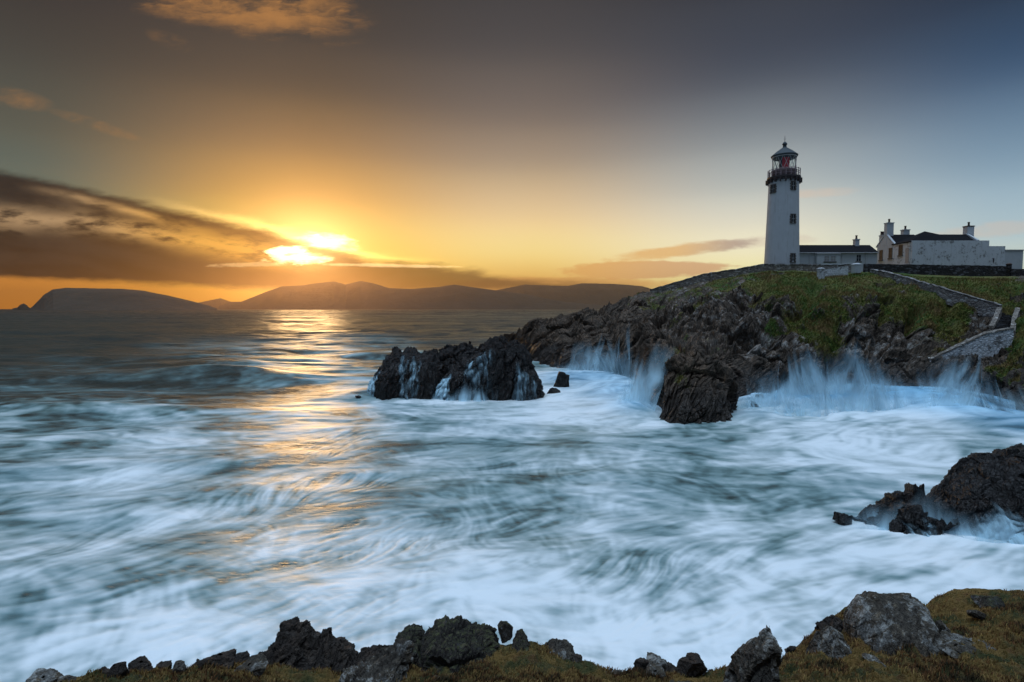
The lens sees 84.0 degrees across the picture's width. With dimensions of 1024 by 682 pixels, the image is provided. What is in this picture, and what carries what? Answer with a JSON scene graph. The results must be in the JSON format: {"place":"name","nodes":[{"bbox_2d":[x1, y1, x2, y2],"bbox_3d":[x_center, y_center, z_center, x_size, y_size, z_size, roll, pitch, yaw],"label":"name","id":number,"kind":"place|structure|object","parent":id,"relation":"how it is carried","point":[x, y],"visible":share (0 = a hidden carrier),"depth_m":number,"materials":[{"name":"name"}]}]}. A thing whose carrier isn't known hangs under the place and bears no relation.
{"place":"outdoors","nodes":[
{"label":"outdoors","id":0,"kind":"place"},
{"bbox_2d":[12,303,29,309],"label":"hills","id":1,"kind":"structure","parent":0,"point":[23,306],"depth_m":3469.18,"materials":[{"name":"stone"}]},
{"bbox_2d":[30,288,216,310],"bbox_3d":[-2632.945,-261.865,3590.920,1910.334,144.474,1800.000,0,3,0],"label":"hills","id":2,"kind":"structure","parent":0,"point":[84,299],"depth_m":3107.33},
{"bbox_2d":[199,298,229,308],"bbox_3d":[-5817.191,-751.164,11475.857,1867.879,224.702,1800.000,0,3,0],"label":"hills","id":3,"kind":"structure","parent":0,"point":[215,303],"depth_m":11121.39,"materials":[{"name":"brown"}]},
{"bbox_2d":[219,281,602,308],"bbox_3d":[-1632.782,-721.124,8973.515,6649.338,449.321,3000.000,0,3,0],"label":"hills","id":4,"kind":"structure","parent":0,"point":[354,295],"depth_m":8278.45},
{"bbox_2d":[0,309,1023,681],"bbox_3d":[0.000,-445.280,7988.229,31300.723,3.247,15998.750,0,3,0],"label":"sea","id":5,"kind":"structure","parent":0,"point":[190,487],"depth_m":30.33,"materials":[{"name":"liquid"}]},
{"bbox_2d":[368,346,443,399],"bbox_3d":[-12.564,4.172,66.303,9.680,7.130,7.363,0,3,0],"label":"sea rock","id":6,"kind":"object","parent":5,"relation":"in","point":[414,372],"visible":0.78,"depth_m":63.78,"materials":[{"name":"black stone"}]},
{"bbox_2d":[367,380,373,396],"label":"running water","id":7,"kind":"structure","parent":6,"relation":"on","point":[370,385],"depth_m":65.86,"materials":[{"name":"white liquid"}]},
{"bbox_2d":[438,341,482,376],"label":"sea rock","id":8,"kind":"object","parent":5,"relation":"in","point":[451,355],"visible":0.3,"depth_m":68.49,"materials":[{"name":"black stone"}]},
{"bbox_2d":[440,390,484,401],"bbox_3d":[-6.766,5.520,63.426,20.573,3.498,5.106,0,3,9],"label":"sea spray","id":9,"kind":"object","parent":5,"relation":"on","point":[463,396],"visible":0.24,"depth_m":61.32,"materials":[{"name":"liquid"}]},
{"bbox_2d":[436,335,544,400],"bbox_3d":[-2.603,3.494,65.357,12.724,8.592,8.646,0,3,0],"label":"sea rock","id":10,"kind":"object","parent":5,"relation":"in","point":[501,367],"visible":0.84,"depth_m":62.13,"materials":[{"name":"black stone"}]},
{"bbox_2d":[435,378,449,399],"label":"running water","id":11,"kind":"structure","parent":10,"relation":"on","point":[441,387],"depth_m":62.97,"materials":[{"name":"white liquid"}]},
{"bbox_2d":[547,387,559,393],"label":"sea rock","id":12,"kind":"object","parent":5,"relation":"in","point":[552,390],"visible":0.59,"depth_m":66.23,"materials":[{"name":"grey stone"}]},
{"bbox_2d":[553,371,569,386],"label":"sea rock","id":13,"kind":"object","parent":5,"relation":"in","point":[562,379],"visible":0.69,"depth_m":69.55,"materials":[{"name":"black stone"}]},
{"bbox_2d":[569,348,631,378],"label":"sea spray","id":14,"kind":"object","parent":5,"relation":"on","point":[612,366],"visible":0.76,"depth_m":83.48,"materials":[{"name":"liquid"}]},
{"bbox_2d":[623,367,661,410],"bbox_3d":[12.522,3.482,55.444,4.144,7.416,7.223,-3,4,-38],"label":"sea spray","id":15,"kind":"object","parent":5,"relation":"on","point":[642,387],"visible":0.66,"depth_m":55.05,"materials":[{"name":"liquid"}]},
{"bbox_2d":[750,361,888,406],"bbox_3d":[30.959,3.204,56.723,24.736,7.768,6.292,-1,3,-17],"label":"sea spray","id":16,"kind":"object","parent":5,"relation":"on","point":[806,387],"visible":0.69,"depth_m":57.87,"materials":[{"name":"liquid"}]},
{"bbox_2d":[774,385,902,416],"bbox_3d":[31.146,4.483,53.601,21.152,5.866,5.008,0,3,-7],"label":"sea spray","id":17,"kind":"object","parent":5,"relation":"on","point":[876,401],"visible":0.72,"depth_m":53.46,"materials":[{"name":"liquid"}]},
{"bbox_2d":[832,511,851,525],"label":"sea rock","id":18,"kind":"object","parent":5,"relation":"in","point":[844,519],"visible":0.97,"depth_m":26.95,"materials":[{"name":"grey stone"}]},
{"bbox_2d":[891,502,923,524],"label":"sea rock","id":19,"kind":"object","parent":5,"relation":"in","point":[903,513],"visible":0.73,"depth_m":25.87,"materials":[{"name":"grey stone"}]},
{"bbox_2d":[850,443,1023,543],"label":"reef","id":20,"kind":"object","parent":5,"relation":"in","point":[973,492],"visible":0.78,"depth_m":26.07},
{"bbox_2d":[929,515,1023,544],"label":"running water","id":21,"kind":"structure","parent":20,"relation":"on","point":[1002,527],"depth_m":24.39,"materials":[{"name":"white liquid"}]},
{"bbox_2d":[874,515,1014,542],"bbox_3d":[19.317,8.156,25.365,9.980,2.881,2.856,1,4,23],"label":"sea spray","id":22,"kind":"object","parent":5,"relation":"on","point":[959,530],"visible":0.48,"depth_m":24.92,"materials":[{"name":"liquid"}]},
{"bbox_2d":[930,390,1007,411],"bbox_3d":[41.272,5.155,52.138,5.677,4.228,10.039,-2,4,-37],"label":"sea spray","id":23,"kind":"object","parent":5,"relation":"on","point":[968,399],"visible":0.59,"depth_m":52.81,"materials":[{"name":"liquid"}]},
{"bbox_2d":[935,367,1023,410],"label":"sea spray","id":24,"kind":"object","parent":5,"relation":"on","point":[950,385],"visible":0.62,"depth_m":56.05,"materials":[{"name":"liquid"}]},
{"bbox_2d":[0,0,1023,308],"label":"sky","id":25,"kind":"structure","parent":0,"point":[197,151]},
{"bbox_2d":[56,588,1023,681],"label":"ground","id":26,"kind":"structure","parent":0,"point":[857,660],"depth_m":5.34,"materials":[{"name":"plant"}]},
{"bbox_2d":[25,668,63,681],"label":"rock","id":27,"kind":"object","parent":26,"relation":"on","point":[45,675],"visible":0.91,"depth_m":5.41,"materials":[{"name":"grey stone"}]},
{"bbox_2d":[57,675,75,681],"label":"rock","id":28,"kind":"object","parent":26,"relation":"on","point":[68,677],"visible":0.75,"depth_m":5.31,"materials":[{"name":"grey stone"}]},
{"bbox_2d":[98,666,109,677],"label":"rock","id":29,"kind":"object","parent":26,"relation":"on","point":[105,670],"visible":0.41,"depth_m":5.25,"materials":[{"name":"grey stone"}]},
{"bbox_2d":[109,661,129,677],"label":"rock","id":30,"kind":"object","parent":26,"relation":"on","point":[119,669],"visible":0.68,"depth_m":5.28,"materials":[{"name":"grey stone"}]},
{"bbox_2d":[128,655,153,671],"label":"rock","id":31,"kind":"object","parent":26,"relation":"on","point":[140,662],"visible":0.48,"depth_m":5.79,"materials":[{"name":"grey stone"}]},
{"bbox_2d":[156,660,171,669],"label":"rock","id":32,"kind":"object","parent":26,"relation":"on","point":[166,664],"visible":0.66,"depth_m":5.79,"materials":[{"name":"grey stone"}]},
{"bbox_2d":[172,660,186,672],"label":"rock","id":33,"kind":"object","parent":26,"relation":"on","point":[179,665],"visible":0.96,"depth_m":5.48,"materials":[{"name":"grey stone"}]},
{"bbox_2d":[155,659,245,669],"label":"rock","id":34,"kind":"object","parent":26,"relation":"on","point":[196,662],"visible":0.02,"depth_m":6.01,"materials":[{"name":"grey stone"}]},
{"bbox_2d":[197,649,236,668],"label":"rock","id":35,"kind":"object","parent":26,"relation":"on","point":[226,658],"visible":0.76,"depth_m":5.29,"materials":[{"name":"grey stone"}]},
{"bbox_2d":[234,651,249,662],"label":"rock","id":36,"kind":"object","parent":26,"relation":"on","point":[242,655],"visible":0.49,"depth_m":6.41,"materials":[{"name":"grey stone"}]},
{"bbox_2d":[234,653,267,677],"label":"rock","id":37,"kind":"object","parent":26,"relation":"on","point":[256,664],"visible":0.62,"depth_m":5.16,"materials":[{"name":"grey stone"}]},
{"bbox_2d":[258,616,358,671],"bbox_3d":[-2.434,3.974,6.314,1.434,1.546,1.184,0,3,0],"label":"rock","id":38,"kind":"object","parent":26,"relation":"on","point":[303,645],"visible":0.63,"depth_m":6.34,"materials":[{"name":"black stone"}]},
{"bbox_2d":[338,638,413,681],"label":"rock","id":39,"kind":"object","parent":26,"relation":"on","point":[392,663],"visible":0.98,"depth_m":5.32,"materials":[{"name":"grey stone"}]},
{"bbox_2d":[396,623,425,665],"bbox_3d":[-1.081,3.202,5.958,0.337,0.328,0.485,0,3,0],"label":"rock","id":40,"kind":"object","parent":26,"relation":"on","point":[413,633],"visible":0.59,"depth_m":5.96,"materials":[{"name":"grey stone"}]},
{"bbox_2d":[418,615,500,675],"bbox_3d":[-0.417,3.225,5.619,1.080,0.721,1.021,0,3,0],"label":"rock","id":41,"kind":"object","parent":26,"relation":"on","point":[452,644],"visible":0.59,"depth_m":5.62,"materials":[{"name":"grey stone"}]},
{"bbox_2d":[497,621,512,642],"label":"rock","id":42,"kind":"object","parent":26,"relation":"on","point":[505,629],"visible":1,"depth_m":6.04,"materials":[{"name":"grey stone"}]},
{"bbox_2d":[512,629,530,652],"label":"rock","id":43,"kind":"object","parent":26,"relation":"on","point":[520,639],"visible":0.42,"depth_m":5.71,"materials":[{"name":"grey stone"}]},
{"bbox_2d":[540,638,574,660],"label":"rock","id":44,"kind":"object","parent":26,"relation":"on","point":[563,647],"visible":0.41,"depth_m":5.91,"materials":[{"name":"grey stone"}]},
{"bbox_2d":[570,653,581,662],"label":"rock","id":45,"kind":"object","parent":26,"relation":"on","point":[576,657],"visible":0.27,"depth_m":5.78,"materials":[{"name":"grey stone"}]},
{"bbox_2d":[633,657,648,670],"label":"rock","id":46,"kind":"object","parent":26,"relation":"on","point":[641,662],"visible":0.53,"depth_m":5.67,"materials":[{"name":"grey stone"}]},
{"bbox_2d":[646,664,665,677],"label":"rock","id":47,"kind":"object","parent":26,"relation":"on","point":[655,669],"visible":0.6,"depth_m":5.50,"materials":[{"name":"grey stone"}]},
{"bbox_2d":[646,652,666,671],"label":"rock","id":48,"kind":"object","parent":26,"relation":"on","point":[654,659],"visible":0.59,"depth_m":5.76,"materials":[{"name":"grey stone"}]},
{"bbox_2d":[665,660,712,674],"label":"rock","id":49,"kind":"object","parent":26,"relation":"on","point":[671,667],"visible":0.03,"depth_m":5.86,"materials":[{"name":"grey stone"}]},
{"bbox_2d":[675,652,707,677],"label":"rock","id":50,"kind":"object","parent":26,"relation":"on","point":[691,665],"visible":0.88,"depth_m":5.53,"materials":[{"name":"grey stone"}]},
{"bbox_2d":[723,625,782,681],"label":"rock","id":51,"kind":"object","parent":26,"relation":"on","point":[756,659],"visible":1,"depth_m":4.61,"materials":[{"name":"grey stone"}]},
{"bbox_2d":[786,646,795,652],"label":"rock","id":52,"kind":"object","parent":26,"relation":"on","point":[790,648],"visible":0.98,"depth_m":5.87,"materials":[{"name":"grey stone"}]},
{"bbox_2d":[805,626,851,659],"bbox_3d":[3.202,3.194,5.636,0.491,0.581,0.546,0,3,0],"label":"rock","id":53,"kind":"object","parent":26,"relation":"on","point":[830,641],"visible":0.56,"depth_m":5.65,"materials":[{"name":"grey stone"}]},
{"bbox_2d":[815,615,843,631],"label":"rock","id":54,"kind":"object","parent":26,"relation":"on","point":[833,621],"visible":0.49,"depth_m":6.31,"materials":[{"name":"grey stone"}]},
{"bbox_2d":[861,653,886,666],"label":"rock","id":55,"kind":"object","parent":26,"relation":"on","point":[869,657],"visible":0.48,"depth_m":5.10,"materials":[{"name":"grey stone"}]},
{"bbox_2d":[843,591,944,657],"bbox_3d":[3.888,3.083,5.732,0.803,0.893,0.873,0,3,0],"label":"rock","id":56,"kind":"object","parent":26,"relation":"on","point":[889,623],"visible":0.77,"depth_m":5.65,"materials":[{"name":"grey stone"}]},
{"bbox_2d":[935,620,950,633],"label":"rock","id":57,"kind":"object","parent":26,"relation":"on","point":[940,625],"visible":0.41,"depth_m":5.68,"materials":[{"name":"grey stone"}]},
{"bbox_2d":[936,640,975,658],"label":"rock","id":58,"kind":"object","parent":26,"relation":"on","point":[949,648],"visible":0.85,"depth_m":5.26,"materials":[{"name":"grey stone"}]},
{"bbox_2d":[941,630,995,650],"bbox_3d":[4.372,2.906,5.402,0.461,0.121,0.346,1,3,19],"label":"rock","id":59,"kind":"object","parent":26,"relation":"on","point":[947,635],"visible":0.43,"depth_m":5.48,"materials":[{"name":"grey stone"}]},
{"bbox_2d":[967,610,986,619],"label":"rock","id":60,"kind":"object","parent":26,"relation":"on","point":[977,614],"visible":1,"depth_m":6.30,"materials":[{"name":"grey stone"}]},
{"bbox_2d":[971,595,1004,608],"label":"rock","id":61,"kind":"object","parent":26,"relation":"on","point":[980,601],"visible":0.76,"depth_m":6.57,"materials":[{"name":"grey stone"}]},
{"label":"rock","id":62,"kind":"object","parent":26,"relation":"on","visible":0},
{"bbox_2d":[355,644,389,665],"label":"rock","id":63,"kind":"object","parent":62,"relation":"on","point":[365,653],"visible":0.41,"depth_m":6.01,"materials":[{"name":"grey stone"}]},
{"bbox_2d":[497,283,649,305],"bbox_3d":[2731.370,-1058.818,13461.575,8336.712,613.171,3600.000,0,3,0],"label":"hills","id":64,"kind":"structure","parent":0,"point":[594,294],"depth_m":12677.05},
{"bbox_2d":[504,270,1023,423],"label":"headland","id":65,"kind":"structure","parent":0,"point":[716,382],"depth_m":73.65,"materials":[{"name":"stone"}]},
{"bbox_2d":[650,263,820,291],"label":"stone wall","id":66,"kind":"structure","parent":65,"relation":"on","point":[710,276],"depth_m":101.67,"materials":[{"name":"grey stone"}]},
{"bbox_2d":[764,142,801,263],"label":"lighthouse","id":67,"kind":"object","parent":65,"relation":"on","point":[783,181],"visible":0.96,"depth_m":100.72,"materials":[{"name":"paint"}]},
{"bbox_2d":[770,184,776,193],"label":"window","id":68,"kind":"structure","parent":67,"relation":"in","point":[773,188],"depth_m":101.54,"materials":[{"name":"glass"}]},
{"bbox_2d":[790,253,795,262],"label":"window","id":69,"kind":"structure","parent":67,"relation":"in","point":[792,255],"depth_m":100.47,"materials":[{"name":"glass"}]},
{"bbox_2d":[790,181,796,189],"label":"window","id":70,"kind":"structure","parent":67,"relation":"in","point":[793,186],"depth_m":100.10,"materials":[{"name":"glass"}]},
{"bbox_2d":[790,214,796,223],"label":"window","id":71,"kind":"structure","parent":67,"relation":"in","point":[793,216],"depth_m":100.29,"materials":[{"name":"glass"}]},
{"bbox_2d":[817,267,824,278],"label":"gate pillar","id":72,"kind":"structure","parent":65,"relation":"on","point":[820,272],"depth_m":92.32,"materials":[{"name":"white paint"}]},
{"bbox_2d":[637,270,1023,383],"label":"grass","id":73,"kind":"structure","parent":65,"relation":"on","point":[830,331],"depth_m":80.00,"materials":[{"name":"green plant"}]},
{"bbox_2d":[825,266,847,275],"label":"white wall","id":74,"kind":"structure","parent":65,"relation":"on","point":[843,271],"depth_m":93.14,"materials":[{"name":"white paint"}]},
{"bbox_2d":[799,235,878,271],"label":"keepers annex","id":75,"kind":"object","parent":65,"relation":"on","point":[856,252],"visible":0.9,"depth_m":104.31,"materials":[{"name":"paint"}]},
{"bbox_2d":[824,256,829,262],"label":"window","id":76,"kind":"structure","parent":75,"relation":"in","point":[826,258],"depth_m":103.48,"materials":[{"name":"glass"}]},
{"bbox_2d":[830,256,836,262],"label":"window","id":77,"kind":"structure","parent":75,"relation":"in","point":[833,258],"depth_m":103.48,"materials":[{"name":"glass"}]},
{"bbox_2d":[855,255,861,261],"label":"window","id":78,"kind":"structure","parent":75,"relation":"in","point":[858,257],"depth_m":104.26,"materials":[{"name":"grey glass"}]},
{"bbox_2d":[821,262,858,272],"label":"stone wall","id":79,"kind":"structure","parent":65,"relation":"on","point":[829,266],"depth_m":97.12,"materials":[{"name":"grey stone"}]},
{"bbox_2d":[851,263,861,272],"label":"gate pillar","id":80,"kind":"structure","parent":65,"relation":"on","point":[855,267],"depth_m":93.38,"materials":[{"name":"white paint"}]},
{"bbox_2d":[870,269,1001,317],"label":"stone wall","id":81,"kind":"structure","parent":65,"relation":"on","point":[985,308],"depth_m":81.27,"materials":[{"name":"grey stone"}]},
{"bbox_2d":[863,264,1009,275],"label":"dark stone wall","id":82,"kind":"structure","parent":65,"relation":"on","point":[961,270],"depth_m":94.88,"materials":[{"name":"grey stone"}]},
{"bbox_2d":[876,219,1023,268],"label":"keepers house","id":83,"kind":"structure","parent":65,"relation":"on","point":[966,247],"depth_m":101.72,"materials":[{"name":"paint"}]},
{"bbox_2d":[878,250,882,260],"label":"window","id":84,"kind":"structure","parent":83,"relation":"in","point":[880,251],"depth_m":109.88,"materials":[{"name":"paint"}]},
{"bbox_2d":[887,248,891,258],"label":"window","id":85,"kind":"structure","parent":83,"relation":"in","point":[890,249],"depth_m":107.18,"materials":[{"name":"paint"}]},
{"bbox_2d":[897,244,902,256],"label":"window","id":86,"kind":"structure","parent":83,"relation":"in","point":[900,249],"depth_m":104.39,"materials":[{"name":"paint"}]},
{"bbox_2d":[905,248,908,262],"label":"door","id":87,"kind":"structure","parent":83,"relation":"in","point":[907,249],"depth_m":102.55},
{"bbox_2d":[928,328,1013,361],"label":"whitewashed ramp","id":88,"kind":"structure","parent":65,"relation":"on","point":[987,343],"depth_m":68.36,"materials":[{"name":"stone"}]},
{"bbox_2d":[988,307,1001,330],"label":"stone wall","id":89,"kind":"structure","parent":65,"relation":"on","point":[996,318],"depth_m":73.44,"materials":[{"name":"grey stone"}]},
{"bbox_2d":[993,313,1011,329],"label":"steps","id":90,"kind":"structure","parent":65,"relation":"on","point":[1005,320],"depth_m":73.28,"materials":[{"name":"stone"}]},
{"bbox_2d":[1006,263,1011,269],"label":"gate pillar","id":91,"kind":"structure","parent":65,"relation":"on","point":[1008,266],"depth_m":93.82,"materials":[{"name":"stone"}]},
{"bbox_2d":[1010,307,1020,336],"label":"stone wall","id":92,"kind":"structure","parent":65,"relation":"on","point":[1016,314],"depth_m":72.51,"materials":[{"name":"grey stone"}]},
{"bbox_2d":[1010,269,1023,275],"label":"dark stone wall","id":93,"kind":"structure","parent":65,"relation":"on","point":[1016,272],"depth_m":94.11,"materials":[{"name":"grey stone"}]}
]}

